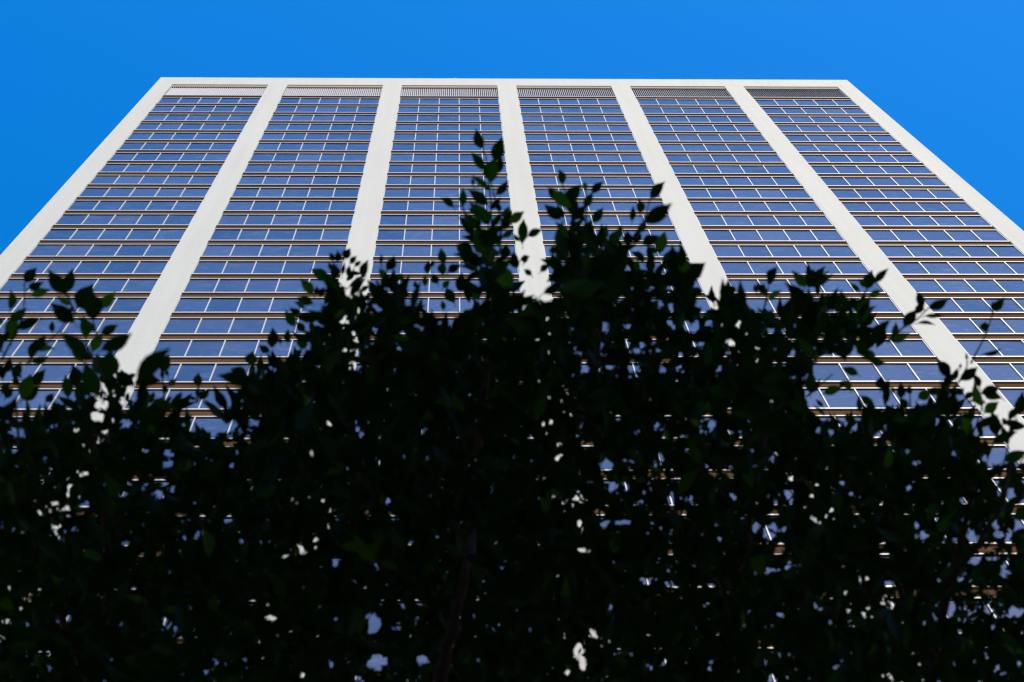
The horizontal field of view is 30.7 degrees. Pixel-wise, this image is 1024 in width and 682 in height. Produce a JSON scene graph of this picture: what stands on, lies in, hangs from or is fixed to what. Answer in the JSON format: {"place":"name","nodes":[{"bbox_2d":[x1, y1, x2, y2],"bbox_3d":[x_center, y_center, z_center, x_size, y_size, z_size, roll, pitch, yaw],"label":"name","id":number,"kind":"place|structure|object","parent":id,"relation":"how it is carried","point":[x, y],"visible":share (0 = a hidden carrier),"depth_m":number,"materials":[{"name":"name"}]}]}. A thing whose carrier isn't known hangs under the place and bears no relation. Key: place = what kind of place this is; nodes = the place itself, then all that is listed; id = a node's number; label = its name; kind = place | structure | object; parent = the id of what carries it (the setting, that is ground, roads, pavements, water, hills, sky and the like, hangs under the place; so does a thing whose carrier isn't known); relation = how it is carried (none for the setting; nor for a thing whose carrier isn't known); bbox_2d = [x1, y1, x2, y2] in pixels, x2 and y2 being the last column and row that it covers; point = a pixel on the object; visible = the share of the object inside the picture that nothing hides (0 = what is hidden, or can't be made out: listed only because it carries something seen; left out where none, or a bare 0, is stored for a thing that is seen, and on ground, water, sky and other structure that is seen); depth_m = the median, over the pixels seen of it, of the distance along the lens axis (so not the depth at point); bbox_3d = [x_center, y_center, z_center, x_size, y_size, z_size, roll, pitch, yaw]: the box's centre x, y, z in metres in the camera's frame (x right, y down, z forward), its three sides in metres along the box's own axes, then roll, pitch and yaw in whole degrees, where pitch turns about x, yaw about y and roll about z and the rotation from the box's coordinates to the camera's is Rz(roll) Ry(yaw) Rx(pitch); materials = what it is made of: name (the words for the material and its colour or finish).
{"place":"outdoors","nodes":[
{"label":"outdoors","id":0,"kind":"place"},
{"bbox_2d":[0,267,254,681],"bbox_3d":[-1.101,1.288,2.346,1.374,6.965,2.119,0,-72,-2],"label":"ficus tree","id":1,"kind":"object","parent":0,"point":[89,639],"visible":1,"depth_m":3.67,"materials":[{"name":"green plant"}]},
{"bbox_2d":[0,77,1023,681],"bbox_3d":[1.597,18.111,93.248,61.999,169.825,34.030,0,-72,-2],"label":"office tower","id":2,"kind":"structure","parent":0,"point":[202,225],"depth_m":119.67,"materials":[{"name":"paint"}]},
{"bbox_2d":[0,334,123,356],"bbox_3d":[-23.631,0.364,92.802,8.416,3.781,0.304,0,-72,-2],"label":"window","id":3,"kind":"structure","parent":2,"relation":"in","point":[20,345],"depth_m":92.87,"materials":[{"name":"blue glass"}]},
{"bbox_2d":[0,313,138,333],"bbox_3d":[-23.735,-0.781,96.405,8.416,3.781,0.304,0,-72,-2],"label":"window","id":4,"kind":"structure","parent":2,"relation":"in","point":[125,321],"depth_m":96.59,"materials":[{"name":"blue glass"}]},
{"bbox_2d":[0,293,149,312],"bbox_3d":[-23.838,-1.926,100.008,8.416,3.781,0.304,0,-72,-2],"label":"window","id":5,"kind":"structure","parent":2,"relation":"in","point":[123,302],"depth_m":100.05,"materials":[{"name":"blue glass"}]},
{"bbox_2d":[0,274,160,292],"bbox_3d":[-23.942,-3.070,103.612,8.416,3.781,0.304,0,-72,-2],"label":"window","id":6,"kind":"structure","parent":2,"relation":"in","point":[102,283],"depth_m":103.76,"materials":[{"name":"blue glass"}]},
{"bbox_2d":[12,257,170,273],"bbox_3d":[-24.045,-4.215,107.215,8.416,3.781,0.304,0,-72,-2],"label":"window","id":7,"kind":"structure","parent":2,"relation":"in","point":[58,265],"depth_m":107.34,"materials":[{"name":"blue glass"}]},
{"bbox_2d":[27,240,179,256],"bbox_3d":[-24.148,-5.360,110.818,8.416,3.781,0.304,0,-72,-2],"label":"window","id":8,"kind":"structure","parent":2,"relation":"in","point":[45,248],"depth_m":110.91,"materials":[{"name":"blue glass"}]},
{"bbox_2d":[41,225,188,239],"bbox_3d":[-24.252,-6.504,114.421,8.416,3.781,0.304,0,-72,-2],"label":"window","id":9,"kind":"structure","parent":2,"relation":"in","point":[57,232],"depth_m":114.54,"materials":[{"name":"blue glass"}]},
{"bbox_2d":[54,211,196,224],"bbox_3d":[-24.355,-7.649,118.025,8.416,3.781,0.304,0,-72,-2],"label":"window","id":10,"kind":"structure","parent":2,"relation":"in","point":[69,217],"depth_m":118.09,"materials":[{"name":"blue glass"}]},
{"bbox_2d":[66,197,204,210],"bbox_3d":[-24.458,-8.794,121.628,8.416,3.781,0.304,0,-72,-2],"label":"window","id":11,"kind":"structure","parent":2,"relation":"in","point":[81,203],"depth_m":121.73,"materials":[{"name":"blue glass"}]},
{"bbox_2d":[77,184,210,196],"bbox_3d":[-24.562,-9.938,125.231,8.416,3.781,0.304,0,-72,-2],"label":"window","id":12,"kind":"structure","parent":2,"relation":"in","point":[92,190],"depth_m":125.37,"materials":[{"name":"blue glass"}]},
{"bbox_2d":[89,172,217,184],"bbox_3d":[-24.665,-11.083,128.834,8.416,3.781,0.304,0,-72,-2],"label":"window","id":13,"kind":"structure","parent":2,"relation":"in","point":[165,178],"depth_m":128.99,"materials":[{"name":"blue glass"}]},
{"bbox_2d":[99,161,224,172],"bbox_3d":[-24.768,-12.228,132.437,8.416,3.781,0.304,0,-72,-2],"label":"window","id":14,"kind":"structure","parent":2,"relation":"in","point":[111,166],"depth_m":132.58,"materials":[{"name":"blue glass"}]},
{"bbox_2d":[108,150,230,160],"bbox_3d":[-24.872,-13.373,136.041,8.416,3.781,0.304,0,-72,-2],"label":"window","id":15,"kind":"structure","parent":2,"relation":"in","point":[121,155],"depth_m":136.22,"materials":[{"name":"blue glass"}]},
{"bbox_2d":[117,140,236,149],"bbox_3d":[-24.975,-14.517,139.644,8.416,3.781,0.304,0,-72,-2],"label":"window","id":16,"kind":"structure","parent":2,"relation":"in","point":[128,144],"depth_m":139.79,"materials":[{"name":"blue glass"}]},
{"bbox_2d":[126,130,241,139],"bbox_3d":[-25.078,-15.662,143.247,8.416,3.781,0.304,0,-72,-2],"label":"window","id":17,"kind":"structure","parent":2,"relation":"in","point":[136,134],"depth_m":143.42,"materials":[{"name":"blue glass"}]},
{"bbox_2d":[134,121,247,129],"bbox_3d":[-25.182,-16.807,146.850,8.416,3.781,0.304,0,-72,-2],"label":"window","id":18,"kind":"structure","parent":2,"relation":"in","point":[144,125],"depth_m":147.04,"materials":[{"name":"blue glass"}]},
{"bbox_2d":[142,112,252,120],"bbox_3d":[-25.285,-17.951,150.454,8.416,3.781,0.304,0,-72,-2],"label":"window","id":19,"kind":"structure","parent":2,"relation":"in","point":[152,116],"depth_m":150.63,"materials":[{"name":"blue glass"}]},
{"bbox_2d":[150,104,256,111],"bbox_3d":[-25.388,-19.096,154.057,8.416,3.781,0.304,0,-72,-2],"label":"window","id":20,"kind":"structure","parent":2,"relation":"in","point":[158,107],"depth_m":154.17,"materials":[{"name":"blue glass"}]},
{"bbox_2d":[152,334,323,356],"bbox_3d":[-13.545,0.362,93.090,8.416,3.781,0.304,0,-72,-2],"label":"window","id":21,"kind":"structure","parent":2,"relation":"in","point":[182,345],"depth_m":93.17,"materials":[{"name":"blue glass"}]},
{"bbox_2d":[161,313,322,333],"bbox_3d":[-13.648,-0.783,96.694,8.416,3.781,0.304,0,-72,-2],"label":"window","id":22,"kind":"structure","parent":2,"relation":"in","point":[178,323],"depth_m":96.66,"materials":[{"name":"blue glass"}]},
{"bbox_2d":[172,293,326,312],"bbox_3d":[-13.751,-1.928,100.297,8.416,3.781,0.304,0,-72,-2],"label":"window","id":23,"kind":"structure","parent":2,"relation":"in","point":[188,302],"depth_m":100.32,"materials":[{"name":"blue glass"}]},
{"bbox_2d":[182,274,340,292],"bbox_3d":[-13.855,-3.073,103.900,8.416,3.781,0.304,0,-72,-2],"label":"window","id":24,"kind":"structure","parent":2,"relation":"in","point":[197,283],"depth_m":103.99,"materials":[{"name":"blue glass"}]},
{"bbox_2d":[192,257,343,273],"bbox_3d":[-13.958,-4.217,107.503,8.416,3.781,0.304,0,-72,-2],"label":"window","id":25,"kind":"structure","parent":2,"relation":"in","point":[206,265],"depth_m":107.65,"materials":[{"name":"blue glass"}]},
{"bbox_2d":[200,241,347,256],"bbox_3d":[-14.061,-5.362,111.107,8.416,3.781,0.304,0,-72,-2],"label":"window","id":26,"kind":"structure","parent":2,"relation":"in","point":[213,248],"depth_m":111.18,"materials":[{"name":"blue glass"}]},
{"bbox_2d":[209,225,351,240],"bbox_3d":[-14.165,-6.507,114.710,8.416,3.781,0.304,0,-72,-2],"label":"window","id":27,"kind":"structure","parent":2,"relation":"in","point":[221,232],"depth_m":114.79,"materials":[{"name":"blue glass"}]},
{"bbox_2d":[217,211,354,224],"bbox_3d":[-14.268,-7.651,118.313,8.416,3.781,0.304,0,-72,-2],"label":"window","id":28,"kind":"structure","parent":2,"relation":"in","point":[228,217],"depth_m":118.47,"materials":[{"name":"blue glass"}]},
{"bbox_2d":[224,197,357,210],"bbox_3d":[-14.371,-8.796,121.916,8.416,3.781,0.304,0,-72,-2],"label":"window","id":29,"kind":"structure","parent":2,"relation":"in","point":[235,203],"depth_m":122.02,"materials":[{"name":"blue glass"}]},
{"bbox_2d":[230,185,360,197],"bbox_3d":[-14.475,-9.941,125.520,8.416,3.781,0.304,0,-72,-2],"label":"window","id":30,"kind":"structure","parent":2,"relation":"in","point":[283,191],"depth_m":125.61,"materials":[{"name":"blue glass"}]},
{"bbox_2d":[237,173,362,184],"bbox_3d":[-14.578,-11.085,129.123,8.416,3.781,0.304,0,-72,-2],"label":"window","id":31,"kind":"structure","parent":2,"relation":"in","point":[247,178],"depth_m":129.16,"materials":[{"name":"blue glass"}]},
{"bbox_2d":[243,161,365,172],"bbox_3d":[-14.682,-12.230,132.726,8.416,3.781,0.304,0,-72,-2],"label":"window","id":32,"kind":"structure","parent":2,"relation":"in","point":[253,166],"depth_m":132.87,"materials":[{"name":"blue glass"}]},
{"bbox_2d":[249,150,367,161],"bbox_3d":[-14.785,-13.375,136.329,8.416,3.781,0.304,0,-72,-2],"label":"window","id":33,"kind":"structure","parent":2,"relation":"in","point":[258,155],"depth_m":136.45,"materials":[{"name":"blue glass"}]},
{"bbox_2d":[255,140,369,150],"bbox_3d":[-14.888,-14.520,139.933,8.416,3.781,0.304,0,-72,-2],"label":"window","id":34,"kind":"structure","parent":2,"relation":"in","point":[280,145],"depth_m":140.06,"materials":[{"name":"blue glass"}]},
{"bbox_2d":[260,130,372,140],"bbox_3d":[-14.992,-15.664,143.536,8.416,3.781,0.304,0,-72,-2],"label":"window","id":35,"kind":"structure","parent":2,"relation":"in","point":[267,134],"depth_m":143.70,"materials":[{"name":"blue glass"}]},
{"bbox_2d":[265,121,374,130],"bbox_3d":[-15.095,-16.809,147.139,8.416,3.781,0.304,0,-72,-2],"label":"window","id":36,"kind":"structure","parent":2,"relation":"in","point":[272,125],"depth_m":147.29,"materials":[{"name":"blue glass"}]},
{"bbox_2d":[269,112,376,121],"bbox_3d":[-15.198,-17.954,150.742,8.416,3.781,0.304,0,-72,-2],"label":"window","id":37,"kind":"structure","parent":2,"relation":"in","point":[276,116],"depth_m":150.97,"materials":[{"name":"blue glass"}]},
{"bbox_2d":[274,104,378,112],"bbox_3d":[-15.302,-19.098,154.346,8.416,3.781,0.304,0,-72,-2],"label":"window","id":38,"kind":"structure","parent":2,"relation":"in","point":[320,108],"depth_m":154.51,"materials":[{"name":"blue glass"}]},
{"bbox_2d":[367,274,520,292],"bbox_3d":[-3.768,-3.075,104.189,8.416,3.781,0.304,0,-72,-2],"label":"window","id":39,"kind":"structure","parent":2,"relation":"in","point":[431,287],"depth_m":104.62,"materials":[{"name":"blue glass"}]},
{"bbox_2d":[373,241,516,256],"bbox_3d":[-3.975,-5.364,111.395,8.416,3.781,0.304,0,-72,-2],"label":"window","id":40,"kind":"structure","parent":2,"relation":"in","point":[386,248],"depth_m":111.61,"materials":[{"name":"blue glass"}]},
{"bbox_2d":[371,257,518,273],"bbox_3d":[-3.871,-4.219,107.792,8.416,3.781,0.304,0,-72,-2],"label":"window","id":41,"kind":"structure","parent":2,"relation":"in","point":[405,265],"depth_m":107.86,"materials":[{"name":"blue glass"}]},
{"bbox_2d":[376,225,514,240],"bbox_3d":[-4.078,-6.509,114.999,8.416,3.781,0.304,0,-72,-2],"label":"window","id":42,"kind":"structure","parent":2,"relation":"in","point":[385,233],"depth_m":114.99,"materials":[{"name":"blue glass"}]},
{"bbox_2d":[381,198,510,210],"bbox_3d":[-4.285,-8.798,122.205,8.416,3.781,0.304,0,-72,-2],"label":"window","id":43,"kind":"structure","parent":2,"relation":"in","point":[388,204],"depth_m":122.29,"materials":[{"name":"blue glass"}]},
{"bbox_2d":[379,211,512,225],"bbox_3d":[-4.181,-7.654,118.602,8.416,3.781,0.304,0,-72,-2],"label":"window","id":44,"kind":"structure","parent":2,"relation":"in","point":[387,218],"depth_m":118.67,"materials":[{"name":"blue glass"}]},
{"bbox_2d":[383,185,509,197],"bbox_3d":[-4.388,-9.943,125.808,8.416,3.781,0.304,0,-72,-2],"label":"window","id":45,"kind":"structure","parent":2,"relation":"in","point":[391,191],"depth_m":125.92,"materials":[{"name":"blue glass"}]},
{"bbox_2d":[387,162,506,172],"bbox_3d":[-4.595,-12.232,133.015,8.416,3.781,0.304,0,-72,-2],"label":"window","id":46,"kind":"structure","parent":2,"relation":"in","point":[394,167],"depth_m":133.03,"materials":[{"name":"blue glass"}]},
{"bbox_2d":[385,173,508,184],"bbox_3d":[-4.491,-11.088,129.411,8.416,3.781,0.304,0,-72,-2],"label":"window","id":47,"kind":"structure","parent":2,"relation":"in","point":[392,178],"depth_m":129.60,"materials":[{"name":"blue glass"}]},
{"bbox_2d":[389,151,505,161],"bbox_3d":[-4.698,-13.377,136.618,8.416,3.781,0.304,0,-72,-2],"label":"window","id":48,"kind":"structure","parent":2,"relation":"in","point":[395,156],"depth_m":136.70,"materials":[{"name":"blue glass"}]},
{"bbox_2d":[394,122,501,130],"bbox_3d":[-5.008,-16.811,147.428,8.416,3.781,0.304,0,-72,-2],"label":"window","id":49,"kind":"structure","parent":2,"relation":"in","point":[399,126],"depth_m":147.54,"materials":[{"name":"blue glass"}]},
{"bbox_2d":[391,141,504,150],"bbox_3d":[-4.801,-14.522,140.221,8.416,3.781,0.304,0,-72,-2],"label":"window","id":50,"kind":"structure","parent":2,"relation":"in","point":[396,145],"depth_m":140.20,"materials":[{"name":"blue glass"}]},
{"bbox_2d":[397,104,499,112],"bbox_3d":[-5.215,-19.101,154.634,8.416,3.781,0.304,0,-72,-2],"label":"window","id":51,"kind":"structure","parent":2,"relation":"in","point":[402,108],"depth_m":154.77,"materials":[{"name":"blue glass"}]},
{"bbox_2d":[396,113,500,121],"bbox_3d":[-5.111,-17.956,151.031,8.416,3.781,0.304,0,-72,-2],"label":"window","id":52,"kind":"structure","parent":2,"relation":"in","point":[401,117],"depth_m":151.11,"materials":[{"name":"blue glass"}]},
{"bbox_2d":[393,131,503,141],"bbox_3d":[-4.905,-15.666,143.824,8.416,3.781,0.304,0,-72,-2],"label":"window","id":53,"kind":"structure","parent":2,"relation":"in","point":[398,135],"depth_m":143.98,"materials":[{"name":"blue glass"}]},
{"bbox_2d":[0,95,1023,681],"bbox_3d":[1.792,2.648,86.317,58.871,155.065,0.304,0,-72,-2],"label":"window","id":54,"kind":"structure","parent":2,"relation":"in","point":[1007,373],"depth_m":89.25,"materials":[{"name":"blue glass"}]},
{"bbox_2d":[520,105,622,112],"bbox_3d":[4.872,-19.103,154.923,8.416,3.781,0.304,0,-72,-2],"label":"window","id":55,"kind":"structure","parent":2,"relation":"in","point":[523,108],"depth_m":155.11,"materials":[{"name":"blue glass"}]},
{"bbox_2d":[521,113,626,121],"bbox_3d":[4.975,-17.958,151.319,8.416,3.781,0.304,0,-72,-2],"label":"window","id":56,"kind":"structure","parent":2,"relation":"in","point":[526,117],"depth_m":151.56,"materials":[{"name":"blue glass"}]},
{"bbox_2d":[522,122,630,131],"bbox_3d":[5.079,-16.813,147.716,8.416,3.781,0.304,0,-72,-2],"label":"window","id":57,"kind":"structure","parent":2,"relation":"in","point":[527,126],"depth_m":147.94,"materials":[{"name":"blue glass"}]},
{"bbox_2d":[524,131,634,140],"bbox_3d":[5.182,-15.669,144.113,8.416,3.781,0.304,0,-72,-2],"label":"window","id":58,"kind":"structure","parent":2,"relation":"in","point":[529,135],"depth_m":144.33,"materials":[{"name":"blue glass"}]},
{"bbox_2d":[526,141,639,150],"bbox_3d":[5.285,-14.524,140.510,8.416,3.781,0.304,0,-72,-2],"label":"window","id":59,"kind":"structure","parent":2,"relation":"in","point":[531,145],"depth_m":140.72,"materials":[{"name":"blue glass"}]},
{"bbox_2d":[527,151,644,161],"bbox_3d":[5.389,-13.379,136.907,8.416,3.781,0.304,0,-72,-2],"label":"window","id":60,"kind":"structure","parent":2,"relation":"in","point":[534,156],"depth_m":137.09,"materials":[{"name":"blue glass"}]},
{"bbox_2d":[529,162,649,173],"bbox_3d":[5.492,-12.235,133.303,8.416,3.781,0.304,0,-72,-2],"label":"window","id":61,"kind":"structure","parent":2,"relation":"in","point":[535,167],"depth_m":133.49,"materials":[{"name":"blue glass"}]},
{"bbox_2d":[531,173,654,185],"bbox_3d":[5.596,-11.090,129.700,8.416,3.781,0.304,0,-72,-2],"label":"window","id":62,"kind":"structure","parent":2,"relation":"in","point":[537,178],"depth_m":129.89,"materials":[{"name":"blue glass"}]},
{"bbox_2d":[533,185,660,197],"bbox_3d":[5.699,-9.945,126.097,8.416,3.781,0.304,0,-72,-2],"label":"window","id":63,"kind":"structure","parent":2,"relation":"in","point":[541,191],"depth_m":126.38,"materials":[{"name":"blue glass"}]},
{"bbox_2d":[535,198,663,211],"bbox_3d":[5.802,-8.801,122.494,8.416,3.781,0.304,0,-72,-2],"label":"window","id":64,"kind":"structure","parent":2,"relation":"in","point":[608,204],"depth_m":122.85,"materials":[{"name":"blue glass"}]},
{"bbox_2d":[538,211,673,225],"bbox_3d":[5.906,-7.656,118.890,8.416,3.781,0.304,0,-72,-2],"label":"window","id":65,"kind":"structure","parent":2,"relation":"in","point":[609,218],"depth_m":118.64,"materials":[{"name":"blue glass"}]},
{"bbox_2d":[540,226,680,240],"bbox_3d":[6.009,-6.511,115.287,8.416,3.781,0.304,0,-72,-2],"label":"window","id":66,"kind":"structure","parent":2,"relation":"in","point":[548,232],"depth_m":115.95,"materials":[{"name":"blue glass"}]},
{"bbox_2d":[640,105,745,113],"bbox_3d":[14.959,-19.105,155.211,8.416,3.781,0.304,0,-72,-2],"label":"window","id":67,"kind":"structure","parent":2,"relation":"in","point":[647,109],"depth_m":155.38,"materials":[{"name":"blue glass"}]},
{"bbox_2d":[644,114,752,122],"bbox_3d":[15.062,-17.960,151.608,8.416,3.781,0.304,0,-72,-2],"label":"window","id":68,"kind":"structure","parent":2,"relation":"in","point":[691,118],"depth_m":151.67,"materials":[{"name":"blue glass"}]},
{"bbox_2d":[648,122,759,131],"bbox_3d":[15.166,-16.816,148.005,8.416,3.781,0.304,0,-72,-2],"label":"window","id":69,"kind":"structure","parent":2,"relation":"in","point":[655,126],"depth_m":148.08,"materials":[{"name":"blue glass"}]},
{"bbox_2d":[653,132,767,141],"bbox_3d":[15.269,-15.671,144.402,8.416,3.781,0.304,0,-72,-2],"label":"window","id":70,"kind":"structure","parent":2,"relation":"in","point":[661,136],"depth_m":144.51,"materials":[{"name":"blue glass"}]},
{"bbox_2d":[658,141,774,151],"bbox_3d":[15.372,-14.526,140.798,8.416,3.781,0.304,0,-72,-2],"label":"window","id":71,"kind":"structure","parent":2,"relation":"in","point":[667,146],"depth_m":140.89,"materials":[{"name":"blue glass"}]},
{"bbox_2d":[664,152,783,162],"bbox_3d":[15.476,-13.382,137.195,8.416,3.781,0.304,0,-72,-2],"label":"window","id":72,"kind":"structure","parent":2,"relation":"in","point":[754,157],"depth_m":137.29,"materials":[{"name":"blue glass"}]},
{"bbox_2d":[669,162,792,173],"bbox_3d":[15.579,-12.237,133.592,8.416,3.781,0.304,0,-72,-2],"label":"window","id":73,"kind":"structure","parent":2,"relation":"in","point":[677,167],"depth_m":133.72,"materials":[{"name":"blue glass"}]},
{"bbox_2d":[675,174,801,185],"bbox_3d":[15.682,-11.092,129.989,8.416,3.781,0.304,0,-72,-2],"label":"window","id":74,"kind":"structure","parent":2,"relation":"in","point":[683,179],"depth_m":130.04,"materials":[{"name":"blue glass"}]},
{"bbox_2d":[681,186,811,198],"bbox_3d":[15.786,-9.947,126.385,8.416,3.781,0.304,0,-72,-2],"label":"window","id":75,"kind":"structure","parent":2,"relation":"in","point":[791,192],"depth_m":126.51,"materials":[{"name":"blue glass"}]},
{"bbox_2d":[687,198,822,211],"bbox_3d":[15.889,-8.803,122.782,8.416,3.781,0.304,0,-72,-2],"label":"window","id":76,"kind":"structure","parent":2,"relation":"in","point":[697,204],"depth_m":122.91,"materials":[{"name":"blue glass"}]},
{"bbox_2d":[694,212,833,225],"bbox_3d":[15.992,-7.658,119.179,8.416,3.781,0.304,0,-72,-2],"label":"window","id":77,"kind":"structure","parent":2,"relation":"in","point":[704,218],"depth_m":119.28,"materials":[{"name":"blue glass"}]},
{"bbox_2d":[701,226,844,240],"bbox_3d":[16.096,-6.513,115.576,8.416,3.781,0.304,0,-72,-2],"label":"window","id":78,"kind":"structure","parent":2,"relation":"in","point":[713,233],"depth_m":115.69,"materials":[{"name":"blue glass"}]},
{"bbox_2d":[709,241,857,256],"bbox_3d":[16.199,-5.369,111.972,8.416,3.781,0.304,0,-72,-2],"label":"window","id":79,"kind":"structure","parent":2,"relation":"in","point":[720,248],"depth_m":112.13,"materials":[{"name":"blue glass"}]},
{"bbox_2d":[717,257,869,274],"bbox_3d":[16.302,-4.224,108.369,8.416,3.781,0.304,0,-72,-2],"label":"window","id":80,"kind":"structure","parent":2,"relation":"in","point":[730,265],"depth_m":108.63,"materials":[{"name":"blue glass"}]},
{"bbox_2d":[726,275,885,292],"bbox_3d":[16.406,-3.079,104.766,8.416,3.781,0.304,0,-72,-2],"label":"window","id":81,"kind":"structure","parent":2,"relation":"in","point":[748,281],"depth_m":104.85,"materials":[{"name":"blue glass"}]},
{"bbox_2d":[760,106,866,113],"bbox_3d":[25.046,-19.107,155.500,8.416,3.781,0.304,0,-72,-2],"label":"window","id":82,"kind":"structure","parent":2,"relation":"in","point":[767,109],"depth_m":155.61,"materials":[{"name":"blue glass"}]},
{"bbox_2d":[736,293,901,312],"bbox_3d":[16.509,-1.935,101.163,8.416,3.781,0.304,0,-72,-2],"label":"window","id":83,"kind":"structure","parent":2,"relation":"in","point":[884,304],"depth_m":101.45,"materials":[{"name":"blue glass"}]},
{"bbox_2d":[767,114,876,122],"bbox_3d":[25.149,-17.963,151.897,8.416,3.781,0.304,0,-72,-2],"label":"window","id":84,"kind":"structure","parent":2,"relation":"in","point":[776,118],"depth_m":152.07,"materials":[{"name":"blue glass"}]},
{"bbox_2d":[774,123,886,131],"bbox_3d":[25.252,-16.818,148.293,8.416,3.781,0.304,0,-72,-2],"label":"window","id":85,"kind":"structure","parent":2,"relation":"in","point":[784,127],"depth_m":148.48,"materials":[{"name":"blue glass"}]},
{"bbox_2d":[782,132,897,141],"bbox_3d":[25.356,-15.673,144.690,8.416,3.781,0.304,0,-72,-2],"label":"window","id":86,"kind":"structure","parent":2,"relation":"in","point":[791,136],"depth_m":144.83,"materials":[{"name":"blue glass"}]},
{"bbox_2d":[762,334,935,356],"bbox_3d":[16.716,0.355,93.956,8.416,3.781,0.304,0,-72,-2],"label":"window","id":87,"kind":"structure","parent":2,"relation":"in","point":[913,345],"depth_m":93.49,"materials":[{"name":"blue glass"}]},
{"bbox_2d":[790,142,908,151],"bbox_3d":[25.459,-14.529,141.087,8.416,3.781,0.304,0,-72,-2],"label":"window","id":88,"kind":"structure","parent":2,"relation":"in","point":[800,146],"depth_m":141.20,"materials":[{"name":"blue glass"}]},
{"bbox_2d":[799,152,921,162],"bbox_3d":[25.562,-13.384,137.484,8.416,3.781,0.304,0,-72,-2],"label":"window","id":89,"kind":"structure","parent":2,"relation":"in","point":[810,157],"depth_m":137.59,"materials":[{"name":"blue glass"}]},
{"bbox_2d":[774,357,955,381],"bbox_3d":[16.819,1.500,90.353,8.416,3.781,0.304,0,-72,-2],"label":"window","id":90,"kind":"structure","parent":2,"relation":"in","point":[895,369],"depth_m":90.39,"materials":[{"name":"blue glass"}]},
{"bbox_2d":[808,163,933,173],"bbox_3d":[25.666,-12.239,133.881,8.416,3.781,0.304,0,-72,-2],"label":"window","id":91,"kind":"structure","parent":2,"relation":"in","point":[820,168],"depth_m":133.98,"materials":[{"name":"blue glass"}]},
{"bbox_2d":[817,174,946,185],"bbox_3d":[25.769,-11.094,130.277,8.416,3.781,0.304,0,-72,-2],"label":"window","id":92,"kind":"structure","parent":2,"relation":"in","point":[829,179],"depth_m":130.43,"materials":[{"name":"blue glass"}]},
{"bbox_2d":[803,382,976,408],"bbox_3d":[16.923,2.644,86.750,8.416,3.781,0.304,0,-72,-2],"label":"window","id":93,"kind":"structure","parent":2,"relation":"in","point":[843,399],"depth_m":86.71,"materials":[{"name":"blue glass"}]},
{"bbox_2d":[827,186,961,198],"bbox_3d":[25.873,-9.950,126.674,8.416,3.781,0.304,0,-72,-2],"label":"window","id":94,"kind":"structure","parent":2,"relation":"in","point":[841,192],"depth_m":126.75,"materials":[{"name":"blue glass"}]},
{"bbox_2d":[838,199,976,211],"bbox_3d":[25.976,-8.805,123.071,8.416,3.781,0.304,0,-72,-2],"label":"window","id":95,"kind":"structure","parent":2,"relation":"in","point":[852,205],"depth_m":123.15,"materials":[{"name":"blue glass"}]},
{"bbox_2d":[849,212,991,225],"bbox_3d":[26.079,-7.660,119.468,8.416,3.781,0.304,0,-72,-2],"label":"window","id":96,"kind":"structure","parent":2,"relation":"in","point":[863,218],"depth_m":119.63,"materials":[{"name":"blue glass"}]},
{"bbox_2d":[861,226,1009,241],"bbox_3d":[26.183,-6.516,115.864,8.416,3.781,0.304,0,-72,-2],"label":"window","id":97,"kind":"structure","parent":2,"relation":"in","point":[876,233],"depth_m":116.00,"materials":[{"name":"blue glass"}]},
{"bbox_2d":[874,241,1023,257],"bbox_3d":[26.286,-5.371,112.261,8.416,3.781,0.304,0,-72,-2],"label":"window","id":98,"kind":"structure","parent":2,"relation":"in","point":[892,249],"depth_m":112.32,"materials":[{"name":"blue glass"}]},
{"bbox_2d":[888,258,1023,274],"bbox_3d":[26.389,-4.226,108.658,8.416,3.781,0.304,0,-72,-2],"label":"window","id":99,"kind":"structure","parent":2,"relation":"in","point":[906,266],"depth_m":108.74,"materials":[{"name":"blue glass"}]},
{"bbox_2d":[902,275,1023,292],"bbox_3d":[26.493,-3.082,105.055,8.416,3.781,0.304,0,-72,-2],"label":"window","id":100,"kind":"structure","parent":2,"relation":"in","point":[920,283],"depth_m":105.19,"materials":[{"name":"blue glass"}]},
{"bbox_2d":[920,293,1023,312],"bbox_3d":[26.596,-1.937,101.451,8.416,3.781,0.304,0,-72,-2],"label":"window","id":101,"kind":"structure","parent":2,"relation":"in","point":[957,302],"depth_m":101.70,"materials":[{"name":"blue glass"}]},
{"bbox_2d":[935,313,1023,333],"bbox_3d":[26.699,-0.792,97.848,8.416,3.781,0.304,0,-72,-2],"label":"window","id":102,"kind":"structure","parent":2,"relation":"in","point":[956,323],"depth_m":98.02,"materials":[{"name":"blue glass"}]},
{"bbox_2d":[952,334,1023,356],"bbox_3d":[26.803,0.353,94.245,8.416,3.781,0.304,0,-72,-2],"label":"window","id":103,"kind":"structure","parent":2,"relation":"in","point":[1011,345],"depth_m":94.47,"materials":[{"name":"blue glass"}]},
{"bbox_2d":[0,0,1023,254],"label":"sky","id":104,"kind":"structure","parent":0,"point":[950,73],"materials":[{"name":"blue"}]},
{"bbox_2d":[193,129,840,681],"bbox_3d":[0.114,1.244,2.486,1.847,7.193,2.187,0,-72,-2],"label":"ficus tree","id":105,"kind":"object","parent":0,"point":[489,491],"visible":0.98,"depth_m":3.70,"materials":[{"name":"green plant"}]},
{"bbox_2d":[780,268,1023,681],"bbox_3d":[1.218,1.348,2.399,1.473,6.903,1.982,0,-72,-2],"label":"ficus tree","id":106,"kind":"object","parent":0,"point":[899,642],"visible":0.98,"depth_m":3.77,"materials":[{"name":"green plant"}]}
]}

